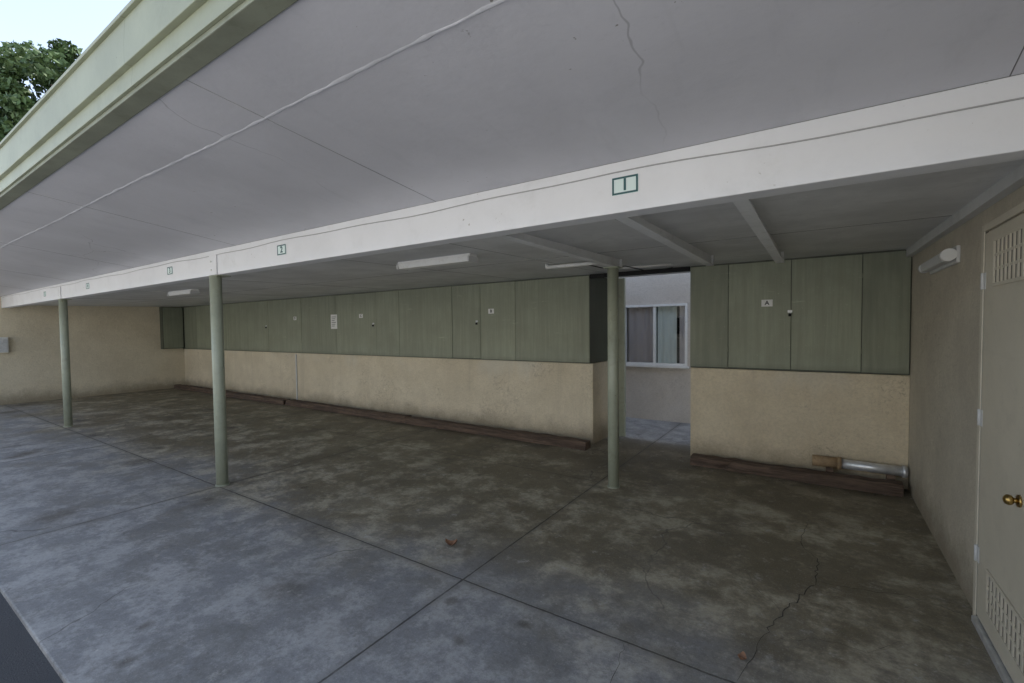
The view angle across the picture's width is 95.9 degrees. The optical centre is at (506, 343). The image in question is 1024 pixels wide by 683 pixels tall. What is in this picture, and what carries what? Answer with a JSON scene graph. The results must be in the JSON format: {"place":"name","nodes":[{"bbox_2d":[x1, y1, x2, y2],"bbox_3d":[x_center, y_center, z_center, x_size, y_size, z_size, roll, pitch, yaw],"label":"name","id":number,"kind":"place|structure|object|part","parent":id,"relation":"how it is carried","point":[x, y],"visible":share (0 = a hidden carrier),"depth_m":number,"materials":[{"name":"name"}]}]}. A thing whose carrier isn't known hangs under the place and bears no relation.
{"place":"outdoors","nodes":[
{"label":"outdoors","id":0,"kind":"place"},
{"bbox_2d":[0,592,62,682],"bbox_3d":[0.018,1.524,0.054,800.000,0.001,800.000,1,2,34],"label":"asphalt ground","id":1,"kind":"structure","parent":0,"point":[23,658],"depth_m":2.18,"materials":[{"name":"grey asphalt"}]},
{"bbox_2d":[0,38,82,141],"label":"broadleaf tree","id":2,"kind":"object","parent":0,"point":[42,67],"visible":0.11,"depth_m":18.03,"materials":[{"name":"green plant"}]},
{"bbox_2d":[0,0,129,99],"label":"sky","id":3,"kind":"structure","parent":0,"point":[80,22],"materials":[{"name":"white"}]},
{"bbox_2d":[0,388,1002,682],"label":"concrete floor","id":4,"kind":"structure","parent":0,"point":[304,546],"depth_m":2.99,"materials":[{"name":"grey concrete"}]},
{"bbox_2d":[57,287,73,426],"bbox_3d":[-7.004,0.210,7.359,0.140,2.222,0.150,1,2,34],"label":"support post","id":5,"kind":"object","parent":4,"relation":"on","point":[65,361],"visible":1,"depth_m":7.32,"materials":[{"name":"green metal"}]},
{"bbox_2d":[0,287,184,404],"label":"wall","id":6,"kind":"structure","parent":4,"relation":"on","point":[115,349],"depth_m":10.82,"materials":[{"name":"paint"}]},
{"bbox_2d":[0,337,8,352],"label":"meter box","id":7,"kind":"object","parent":6,"relation":"attached to","point":[4,346],"visible":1,"depth_m":9.64,"materials":[{"name":"grey metal"}]},
{"bbox_2d":[0,338,7,351],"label":"door","id":8,"kind":"structure","parent":7,"relation":"in","point":[3,341],"depth_m":9.63,"materials":[{"name":"metal"}]},
{"bbox_2d":[159,307,183,348],"bbox_3d":[-8.807,-0.422,12.165,0.172,1.090,0.476,1,2,34],"label":"storage cabinet","id":9,"kind":"object","parent":6,"relation":"attached to","point":[171,329],"visible":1,"depth_m":12.08,"materials":[{"name":"green wood"}]},
{"bbox_3d":[-8.740,-0.426,12.123,0.014,1.060,0.440,1,2,34],"label":"door panel","id":10,"kind":"part","parent":9,"relation":"part of","materials":[{"name":"green wood"}]},
{"bbox_2d":[47,73,1023,286],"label":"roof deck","id":11,"kind":"structure","parent":6,"relation":"on","point":[647,155],"depth_m":2.62,"materials":[{"name":"white paint"}]},
{"bbox_2d":[0,0,297,209],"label":"roof fascia","id":12,"kind":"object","parent":11,"relation":"attached to","point":[239,23],"depth_m":1.74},
{"bbox_2d":[0,0,207,180],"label":"fascia board","id":13,"kind":"object","parent":12,"relation":"attached to","point":[141,30],"depth_m":1.93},
{"bbox_2d":[0,0,141,148],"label":"fascia drip edge","id":14,"kind":"object","parent":13,"relation":"attached to","point":[119,18],"depth_m":2.06,"materials":[{"name":"white metal"}]},
{"bbox_2d":[0,0,244,193],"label":"fascia lower face","id":15,"kind":"object","parent":12,"relation":"attached to","point":[203,18],"depth_m":1.79},
{"bbox_2d":[174,384,227,393],"bbox_3d":[-7.639,1.128,11.536,2.650,0.107,0.169,1,2,34],"label":"timber wheel stop","id":16,"kind":"object","parent":4,"relation":"on","point":[194,388],"visible":0.77,"depth_m":11.59,"materials":[{"name":"brown wood"}]},
{"bbox_2d":[209,255,230,486],"bbox_3d":[-2.767,0.262,4.484,0.140,2.222,0.170,1,2,34],"label":"support post","id":17,"kind":"object","parent":4,"relation":"on","point":[218,373],"visible":1,"depth_m":4.43,"materials":[{"name":"grey metal"}]},
{"bbox_2d":[1,74,1023,307],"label":"white beam","id":18,"kind":"structure","parent":17,"relation":"on","point":[986,135],"depth_m":2.00,"materials":[{"name":"paint"}]},
{"bbox_2d":[167,266,172,274],"bbox_3d":[-3.620,-0.789,4.970,0.125,0.082,0.005,1,2,34],"label":"parking number sign","id":19,"kind":"object","parent":18,"relation":"attached to","point":[169,270],"visible":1,"depth_m":4.97,"materials":[{"name":"white plastic"}]},
{"bbox_2d":[277,244,285,255],"bbox_3d":[-1.831,-0.767,3.761,0.125,0.082,0.005,1,2,34],"label":"parking number sign","id":20,"kind":"object","parent":18,"relation":"attached to","point":[281,249],"visible":1,"depth_m":3.76,"materials":[{"name":"white plastic"}]},
{"bbox_2d":[0,0,1023,296],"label":"front soffit","id":21,"kind":"structure","parent":18,"relation":"on","point":[508,92],"depth_m":1.76,"materials":[{"name":"paint"}]},
{"bbox_2d":[29,192,228,243],"bbox_3d":[-2.847,-0.962,3.647,0.004,0.187,1.322,1,3,37],"label":"soffit seam","id":22,"kind":"object","parent":21,"relation":"attached to","point":[126,217],"visible":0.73,"depth_m":3.55,"materials":[{"name":"grey"}]},
{"bbox_2d":[0,0,507,248],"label":"soffit joint ridge","id":23,"kind":"structure","parent":21,"relation":"attached to","point":[421,39],"depth_m":1.77,"materials":[{"name":"paint"}]},
{"bbox_2d":[187,80,435,201],"bbox_3d":[-0.825,-0.937,2.281,0.004,0.187,1.322,1,3,37],"label":"soffit seam","id":24,"kind":"object","parent":21,"relation":"attached to","point":[302,136],"visible":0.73,"depth_m":2.11,"materials":[{"name":"grey"}]},
{"bbox_2d":[1009,47,1023,75],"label":"soffit seam","id":25,"kind":"object","parent":21,"relation":"attached to","point":[1016,61],"visible":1,"depth_m":1.39,"materials":[{"name":"grey"}]},
{"bbox_2d":[2,97,1023,297],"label":"beam cable","id":26,"kind":"object","parent":18,"relation":"attached to","point":[640,167],"visible":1,"depth_m":2.00,"materials":[{"name":"grey paint"}]},
{"bbox_2d":[612,174,637,195],"bbox_3d":[0.552,-0.741,2.152,0.125,0.082,0.005,1,2,34],"label":"parking number sign","id":27,"kind":"object","parent":18,"relation":"attached to","point":[625,185],"visible":1,"depth_m":2.15,"materials":[{"name":"white"}]},
{"bbox_2d":[226,391,289,404],"bbox_3d":[-5.481,1.155,10.042,2.500,0.108,0.173,1,2,34],"label":"timber wheel stop","id":28,"kind":"object","parent":4,"relation":"on","point":[267,399],"visible":0.98,"depth_m":9.87,"materials":[{"name":"brown wood"}]},
{"bbox_2d":[285,399,410,422],"bbox_3d":[-2.980,1.185,8.375,3.411,0.108,0.184,1,2,34],"label":"timber wheel stop","id":29,"kind":"object","parent":4,"relation":"on","point":[395,417],"visible":0.99,"depth_m":8.16,"materials":[{"name":"brown wood"}]},
{"bbox_2d":[184,349,592,443],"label":"wall panel","id":30,"kind":"structure","parent":4,"relation":"on","point":[553,398],"depth_m":7.46,"materials":[{"name":"paint"}]},
{"bbox_2d":[295,354,297,399],"bbox_3d":[-4.328,0.715,9.533,0.030,1.000,0.019,1,2,34],"label":"wall conduit strip","id":31,"kind":"object","parent":30,"relation":"attached to","point":[296,377],"depth_m":9.52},
{"bbox_2d":[183,275,607,363],"bbox_3d":[-3.677,-0.382,9.365,11.809,1.119,0.671,1,2,34],"label":"storage cabinet","id":32,"kind":"object","parent":30,"relation":"attached to","point":[560,319],"visible":0.87,"depth_m":7.24,"materials":[{"name":"green wood"}]},
{"bbox_2d":[331,314,336,328],"bbox_3d":[-3.245,-0.419,8.695,0.190,0.270,0.005,1,2,34],"label":"notice sign","id":33,"kind":"object","parent":32,"relation":"attached to","point":[333,321],"visible":1,"depth_m":8.69,"materials":[{"name":"white paper"}]},
{"bbox_2d":[488,309,493,313],"bbox_3d":[-0.222,-0.472,6.648,0.100,0.070,0.005,1,2,34],"label":"cabinet letter sign","id":34,"kind":"object","parent":32,"relation":"attached to","point":[490,311],"visible":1,"depth_m":6.65,"materials":[{"name":"white plastic"}]},
{"bbox_2d":[27,159,1023,306],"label":"ceiling","id":35,"kind":"structure","parent":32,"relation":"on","point":[938,195],"depth_m":3.53,"materials":[{"name":"paint"}]},
{"bbox_2d":[167,289,199,296],"bbox_3d":[-4.846,-0.769,6.926,0.802,0.074,0.130,1,2,34],"label":"fluorescent light","id":36,"kind":"object","parent":35,"relation":"attached to","point":[184,292],"visible":0.92,"depth_m":6.83,"materials":[{"name":"white plastic"}]},
{"bbox_2d":[340,259,519,279],"bbox_3d":[-0.678,-0.796,5.038,0.005,0.066,3.139,1,2,34],"label":"ceiling seam","id":37,"kind":"object","parent":35,"relation":"attached to","point":[429,269],"visible":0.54,"depth_m":4.84,"materials":[{"name":"grey"}]},
{"bbox_2d":[396,253,477,270],"bbox_3d":[-0.620,-0.716,4.036,0.842,0.074,0.130,1,2,34],"label":"fluorescent light","id":38,"kind":"object","parent":35,"relation":"attached to","point":[441,261],"visible":0.92,"depth_m":3.96,"materials":[{"name":"white plastic"}]},
{"bbox_2d":[449,243,602,272],"bbox_3d":[0.333,-0.784,4.356,0.005,0.066,3.139,1,2,34],"label":"ceiling seam","id":39,"kind":"object","parent":35,"relation":"attached to","point":[513,255],"visible":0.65,"depth_m":3.87,"materials":[{"name":"grey"}]},
{"bbox_2d":[105,215,951,305],"bbox_3d":[-3.541,-0.824,6.830,14.870,0.006,0.005,1,2,34],"label":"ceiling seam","id":40,"kind":"object","parent":35,"relation":"attached to","point":[605,252],"visible":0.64,"depth_m":3.71,"materials":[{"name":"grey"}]},
{"bbox_2d":[497,233,621,266],"bbox_3d":[0.507,-0.719,3.542,0.064,0.088,2.000,1,2,34],"label":"ceiling brace","id":41,"kind":"object","parent":35,"relation":"attached to","point":[564,249],"visible":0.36,"depth_m":3.42,"materials":[{"name":"paint"}]},
{"bbox_2d":[545,262,672,271],"bbox_3d":[1.120,-0.767,4.583,1.415,0.075,0.437,-1,2,-11],"label":"fluorescent light","id":42,"kind":"object","parent":35,"relation":"attached to","point":[547,266],"visible":0.82,"depth_m":4.56,"materials":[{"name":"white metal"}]},
{"bbox_2d":[590,266,689,278],"bbox_3d":[1.544,-0.841,5.466,1.193,0.050,0.040,1,2,34],"label":"passage header","id":43,"kind":"object","parent":35,"relation":"attached to","point":[642,272],"visible":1,"depth_m":5.41,"materials":[{"name":"black"}]},
{"bbox_2d":[616,216,713,265],"bbox_3d":[1.215,-0.721,3.269,0.064,0.095,2.340,1,2,34],"label":"ceiling brace","id":44,"kind":"object","parent":35,"relation":"attached to","point":[643,226],"visible":0.77,"depth_m":3.03,"materials":[{"name":"paint"}]},
{"bbox_2d":[733,199,783,262],"bbox_3d":[1.716,-0.721,3.045,0.064,0.099,2.530,1,2,34],"label":"ceiling brace","id":45,"kind":"object","parent":35,"relation":"attached to","point":[747,210],"visible":0.77,"depth_m":2.63,"materials":[{"name":"paint"}]},
{"bbox_2d":[445,538,456,545],"bbox_3d":[-0.381,1.363,3.178,0.072,0.048,0.066,1,2,34],"label":"fallen leaf","id":46,"kind":"object","parent":4,"relation":"on","point":[450,542],"visible":1,"depth_m":3.19,"materials":[{"name":"brown plant"}]},
{"bbox_2d":[405,416,590,450],"bbox_3d":[-0.277,1.220,6.517,3.071,0.108,0.182,1,2,34],"label":"timber wheel stop","id":47,"kind":"object","parent":4,"relation":"on","point":[555,440],"visible":1,"depth_m":6.28,"materials":[{"name":"brown wood"}]},
{"bbox_2d":[195,393,875,495],"bbox_3d":[-2.216,1.246,7.846,13.538,0.006,0.576,1,2,34],"label":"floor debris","id":48,"kind":"object","parent":4,"relation":"on","point":[562,448],"visible":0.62,"depth_m":5.39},
{"bbox_2d":[592,361,607,443],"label":"wall end","id":49,"kind":"structure","parent":4,"relation":"on","point":[599,401],"depth_m":6.06,"materials":[{"name":"beige paint"}]},
{"bbox_2d":[603,266,622,488],"bbox_3d":[0.990,0.316,4.285,0.140,2.042,0.140,1,2,34],"label":"support post","id":50,"kind":"object","parent":4,"relation":"on","point":[613,366],"visible":1,"depth_m":4.25,"materials":[{"name":"metal"}]},
{"bbox_2d":[618,278,625,436],"bbox_3d":[1.525,0.185,6.315,0.198,2.150,0.050,1,2,34],"label":"passage jamb","id":51,"kind":"object","parent":4,"relation":"on","point":[622,354],"visible":0.46,"depth_m":6.26,"materials":[{"name":"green paint"}]},
{"bbox_2d":[626,364,686,422],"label":"wall below","id":52,"kind":"structure","parent":4,"relation":"on","point":[654,393],"depth_m":7.34,"materials":[{"name":"grey paint"}]},
{"bbox_2d":[626,362,684,365],"bbox_3d":[2.364,0.316,7.365,0.930,0.035,0.080,1,2,34],"label":"window sill","id":53,"kind":"object","parent":52,"relation":"on","point":[665,364],"visible":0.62,"depth_m":7.32,"materials":[{"name":"white metal"}]},
{"bbox_2d":[653,307,655,362],"bbox_3d":[2.359,-0.146,7.349,0.040,0.890,0.060,1,2,34],"label":"window mullion","id":54,"kind":"structure","parent":53,"relation":"on","point":[654,334],"depth_m":7.32},
{"bbox_2d":[626,306,684,363],"bbox_3d":[2.360,-0.146,7.351,0.930,0.890,0.004,1,2,34],"label":"window glass","id":55,"kind":"object","parent":53,"relation":"on","point":[670,334],"visible":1,"depth_m":7.33,"materials":[{"name":"clear glass"}]},
{"bbox_2d":[626,303,684,307],"bbox_3d":[2.354,-0.608,7.333,0.930,0.035,0.080,1,2,34],"label":"window frame","id":56,"kind":"object","parent":55,"relation":"on","point":[654,305],"visible":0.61,"depth_m":7.28,"materials":[{"name":"white metal"}]},
{"bbox_2d":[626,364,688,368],"bbox_3d":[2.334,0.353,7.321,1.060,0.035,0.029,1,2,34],"label":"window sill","id":57,"kind":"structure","parent":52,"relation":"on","point":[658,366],"depth_m":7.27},
{"bbox_2d":[685,303,687,365],"bbox_3d":[2.759,-0.141,7.079,0.035,0.960,0.080,1,2,34],"label":"window frame","id":58,"kind":"object","parent":52,"relation":"on","point":[686,315],"visible":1,"depth_m":7.04,"materials":[{"name":"white metal"}]},
{"bbox_2d":[687,273,690,423],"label":"wall","id":59,"kind":"structure","parent":4,"relation":"on","point":[688,383],"depth_m":7.06,"materials":[{"name":"grey paint"}]},
{"bbox_2d":[624,273,687,305],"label":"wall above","id":60,"kind":"structure","parent":59,"relation":"attached to","point":[659,289],"depth_m":7.28,"materials":[{"name":"grey paint"}]},
{"bbox_2d":[737,651,745,659],"bbox_3d":[1.052,1.397,2.066,0.038,0.027,0.038,0,2,7],"label":"fallen leaf","id":61,"kind":"object","parent":4,"relation":"on","point":[742,655],"visible":1,"depth_m":2.08,"materials":[{"name":"brown plant"}]},
{"bbox_2d":[737,522,818,680],"bbox_3d":[1.703,1.383,2.693,0.164,0.001,2.089,1,3,40],"label":"concrete crack","id":62,"kind":"object","parent":4,"relation":"on","point":[788,606],"visible":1,"depth_m":2.49,"materials":[{"name":"grey concrete"}]},
{"bbox_2d":[690,453,903,496],"bbox_3d":[2.737,1.256,4.531,1.750,0.106,0.167,1,2,35],"label":"timber wheel stop","id":63,"kind":"object","parent":4,"relation":"on","point":[865,484],"visible":1,"depth_m":4.40,"materials":[{"name":"brown wood"}]},
{"bbox_2d":[690,367,909,488],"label":"wall panel","id":64,"kind":"structure","parent":4,"relation":"on","point":[790,418],"depth_m":4.61,"materials":[{"name":"beige paint"}]},
{"bbox_2d":[690,250,911,374],"bbox_3d":[2.984,-0.300,4.866,1.864,1.119,0.671,1,2,34],"label":"storage cabinet","id":65,"kind":"object","parent":64,"relation":"on","point":[847,313],"visible":0.96,"depth_m":4.53,"materials":[{"name":"green wood"}]},
{"bbox_2d":[761,299,772,306],"bbox_3d":[2.653,-0.417,4.707,0.100,0.070,0.005,1,2,34],"label":"cabinet letter sign","id":66,"kind":"object","parent":65,"relation":"attached to","point":[765,303],"visible":1,"depth_m":4.71,"materials":[{"name":"white plastic"}]},
{"bbox_2d":[769,638,900,652],"bbox_3d":[1.549,1.404,2.153,0.645,0.001,0.094,-1,2,4],"label":"concrete crack","id":67,"kind":"object","parent":4,"relation":"on","point":[851,647],"visible":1,"depth_m":2.16,"materials":[{"name":"grey concrete"}]},
{"bbox_2d":[812,454,907,479],"bbox_3d":[3.268,1.192,4.300,0.706,0.236,0.122,1,2,34],"label":"metal pipe","id":68,"kind":"object","parent":4,"relation":"on","point":[830,464],"visible":0.82,"depth_m":4.26,"materials":[{"name":"silver metal"}]},
{"bbox_2d":[908,185,1023,608],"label":"wall","id":69,"kind":"structure","parent":4,"relation":"on","point":[944,350],"depth_m":2.88,"materials":[{"name":"beige paint"}]},
{"bbox_2d":[918,245,960,273],"bbox_3d":[2.826,-0.540,3.037,0.085,0.100,0.790,1,2,34],"label":"wall light","id":70,"kind":"object","parent":69,"relation":"attached to","point":[945,259],"visible":1,"depth_m":2.83,"materials":[{"name":"white plastic"}]},
{"bbox_2d":[906,163,1023,256],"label":"wall trim","id":71,"kind":"structure","parent":69,"relation":"attached to","point":[1008,184],"depth_m":2.33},
{"bbox_2d":[972,226,985,615],"bbox_3d":[2.362,0.404,2.304,0.016,1.975,0.040,1,2,34],"label":"frame","id":72,"kind":"object","parent":69,"relation":"attached to","point":[978,426],"visible":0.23,"depth_m":2.30,"materials":[{"name":"beige paint"}]},
{"bbox_2d":[974,544,976,560],"bbox_3d":[2.347,1.042,2.311,0.014,0.080,0.014,1,2,34],"label":"hinge knuckle","id":73,"kind":"object","parent":72,"relation":"attached to","point":[975,552],"visible":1,"depth_m":2.31,"materials":[{"name":"silver metal"}]},
{"bbox_2d":[977,409,980,425],"bbox_3d":[2.339,0.363,2.287,0.014,0.080,0.014,1,2,34],"label":"hinge knuckle","id":74,"kind":"object","parent":72,"relation":"attached to","point":[978,416],"visible":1,"depth_m":2.28,"materials":[{"name":"silver metal"}]},
{"bbox_2d":[980,273,983,289],"bbox_3d":[2.332,-0.307,2.264,0.014,0.080,0.014,1,2,34],"label":"hinge knuckle","id":75,"kind":"object","parent":72,"relation":"attached to","point":[982,282],"visible":1,"depth_m":2.26,"materials":[{"name":"silver metal"}]},
{"bbox_2d":[976,231,988,615],"bbox_3d":[2.350,0.408,2.282,0.010,1.910,0.010,1,2,34],"label":"gap","id":76,"kind":"object","parent":69,"relation":"attached to","point":[980,437],"visible":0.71,"depth_m":2.29,"materials":[{"name":"grey"}]},
{"bbox_2d":[984,202,1023,679],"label":"utility door","id":77,"kind":"structure","parent":69,"relation":"attached to","point":[1017,210],"depth_m":1.97,"materials":[{"name":"beige paint"}]},
{"bbox_2d":[986,574,988,611],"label":"vent bar","id":78,"kind":"object","parent":77,"relation":"attached to","point":[987,591],"visible":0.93,"depth_m":2.15,"materials":[{"name":"beige paint"}]},
{"bbox_2d":[989,579,991,617],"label":"vent bar","id":79,"kind":"object","parent":77,"relation":"attached to","point":[990,595],"visible":0.86,"depth_m":2.11,"materials":[{"name":"beige paint"}]},
{"bbox_2d":[992,583,995,623],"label":"vent bar","id":80,"kind":"object","parent":77,"relation":"attached to","point":[993,604],"visible":1,"depth_m":2.07,"materials":[{"name":"beige paint"}]},
{"bbox_2d":[993,241,995,282],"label":"vent bar","id":81,"kind":"object","parent":77,"relation":"attached to","point":[994,262],"visible":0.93,"depth_m":2.11,"materials":[{"name":"beige paint"}]},
{"bbox_2d":[996,589,998,629],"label":"vent bar","id":82,"kind":"object","parent":77,"relation":"attached to","point":[997,607],"visible":0.93,"depth_m":2.03,"materials":[{"name":"beige paint"}]},
{"bbox_2d":[996,239,999,281],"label":"vent bar","id":83,"kind":"object","parent":77,"relation":"attached to","point":[997,261],"visible":1,"depth_m":2.07,"materials":[{"name":"beige paint"}]},
{"bbox_2d":[976,214,1023,682],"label":"leaf","id":84,"kind":"object","parent":77,"relation":"attached to","point":[1001,540],"visible":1,"depth_m":2.01,"materials":[{"name":"beige paint"}]},
{"bbox_2d":[977,545,978,562],"bbox_3d":[2.339,1.043,2.292,0.003,0.080,0.029,1,2,34],"label":"hinge leaf","id":85,"kind":"object","parent":84,"relation":"attached to","point":[977,553],"visible":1,"depth_m":2.29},
{"bbox_2d":[980,410,982,426],"bbox_3d":[2.331,0.363,2.268,0.003,0.080,0.029,1,2,34],"label":"hinge leaf","id":86,"kind":"object","parent":84,"relation":"attached to","point":[981,417],"visible":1,"depth_m":2.26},
{"bbox_2d":[983,273,985,288],"bbox_3d":[2.324,-0.306,2.244,0.003,0.080,0.029,1,2,34],"label":"hinge leaf","id":87,"kind":"object","parent":84,"relation":"attached to","point":[984,287],"visible":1,"depth_m":2.24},
{"bbox_2d":[1002,494,1014,504],"bbox_3d":[2.006,0.622,1.847,0.034,0.042,0.042,1,2,34],"label":"knob","id":88,"kind":"object","parent":84,"relation":"attached to","point":[1007,499],"visible":1,"depth_m":1.84,"materials":[{"name":"gold metal"}]},
{"bbox_2d":[1015,495,1022,507],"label":"knob rose","id":89,"kind":"object","parent":84,"relation":"attached to","point":[1020,502],"visible":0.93,"depth_m":1.82,"materials":[{"name":"gold metal"}]},
{"bbox_2d":[999,594,1002,635],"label":"vent bar","id":90,"kind":"object","parent":77,"relation":"attached to","point":[1001,615],"visible":0.86,"depth_m":1.99,"materials":[{"name":"beige paint"}]},
{"bbox_2d":[1000,237,1003,280],"bbox_3d":[2.179,-0.372,2.033,0.005,0.190,0.016,1,2,34],"label":"vent bar","id":91,"kind":"object","parent":77,"relation":"attached to","point":[1001,260],"visible":1,"depth_m":2.03,"materials":[{"name":"beige paint"}]},
{"bbox_2d":[1003,600,1006,642],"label":"vent bar","id":92,"kind":"object","parent":77,"relation":"attached to","point":[1005,622],"visible":0.93,"depth_m":1.95,"materials":[{"name":"beige paint"}]},
{"bbox_2d":[987,598,1023,660],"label":"vent slat","id":93,"kind":"object","parent":77,"relation":"attached to","point":[1010,636],"visible":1,"depth_m":1.94,"materials":[{"name":"beige paint"}]},
{"bbox_2d":[987,585,1023,644],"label":"vent slat","id":94,"kind":"object","parent":77,"relation":"attached to","point":[1010,622],"visible":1,"depth_m":1.93,"materials":[{"name":"beige paint"}]},
{"bbox_2d":[1004,235,1007,279],"bbox_3d":[2.150,-0.370,1.990,0.005,0.190,0.016,1,2,34],"label":"vent bar","id":95,"kind":"object","parent":77,"relation":"attached to","point":[1005,258],"visible":0.93,"depth_m":1.99,"materials":[{"name":"beige paint"}]},
{"bbox_2d":[994,243,1021,255],"bbox_3d":[2.091,-0.398,1.903,0.004,0.012,0.520,1,2,34],"label":"vent slat","id":96,"kind":"object","parent":77,"relation":"attached to","point":[1015,246],"visible":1,"depth_m":1.94,"materials":[{"name":"beige paint"}]},
{"bbox_2d":[1007,606,1010,649],"bbox_3d":[2.076,1.170,1.908,0.005,0.180,0.016,1,2,34],"label":"vent bar","id":97,"kind":"object","parent":77,"relation":"attached to","point":[1009,628],"visible":0.93,"depth_m":1.91,"materials":[{"name":"beige paint"}]},
{"bbox_2d":[994,258,1023,269],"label":"vent slat","id":98,"kind":"object","parent":77,"relation":"attached to","point":[1015,262],"visible":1,"depth_m":1.93,"materials":[{"name":"beige paint"}]},
{"bbox_2d":[1008,234,1011,278],"bbox_3d":[2.121,-0.368,1.947,0.005,0.190,0.016,1,2,34],"label":"vent bar","id":99,"kind":"object","parent":77,"relation":"attached to","point":[1009,256],"visible":1,"depth_m":1.94,"materials":[{"name":"beige paint"}]},
{"bbox_2d":[1011,612,1014,656],"bbox_3d":[2.048,1.171,1.867,0.005,0.180,0.016,1,2,34],"label":"vent bar","id":100,"kind":"object","parent":77,"relation":"attached to","point":[1013,636],"visible":0.93,"depth_m":1.86,"materials":[{"name":"beige paint"}]},
{"bbox_2d":[1012,231,1015,277],"bbox_3d":[2.091,-0.366,1.904,0.005,0.190,0.016,1,2,34],"label":"vent bar","id":101,"kind":"object","parent":77,"relation":"attached to","point":[1014,255],"visible":0.93,"depth_m":1.90,"materials":[{"name":"beige paint"}]},
{"bbox_2d":[1015,619,1019,664],"bbox_3d":[2.020,1.173,1.826,0.005,0.180,0.016,1,2,34],"label":"vent bar","id":102,"kind":"object","parent":77,"relation":"attached to","point":[1017,640],"visible":0.93,"depth_m":1.82,"materials":[{"name":"beige paint"}]},
{"bbox_2d":[1016,229,1020,276],"bbox_3d":[2.062,-0.365,1.861,0.005,0.190,0.016,1,2,34],"label":"vent bar","id":103,"kind":"object","parent":77,"relation":"attached to","point":[1018,252],"visible":0.93,"depth_m":1.86,"materials":[{"name":"beige paint"}]},
{"bbox_2d":[1020,625,1023,671],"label":"vent bar","id":104,"kind":"object","parent":77,"relation":"attached to","point":[1022,652],"visible":1,"depth_m":1.78,"materials":[{"name":"beige paint"}]},
{"bbox_2d":[1021,227,1023,275],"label":"vent bar","id":105,"kind":"object","parent":77,"relation":"attached to","point":[1022,267],"visible":1,"depth_m":1.82,"materials":[{"name":"beige paint"}]},
{"bbox_2d":[971,615,1013,682],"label":"threshold","id":106,"kind":"object","parent":4,"relation":"on","point":[1001,669],"visible":0.8,"depth_m":2.07,"materials":[{"name":"concrete"}]}
]}

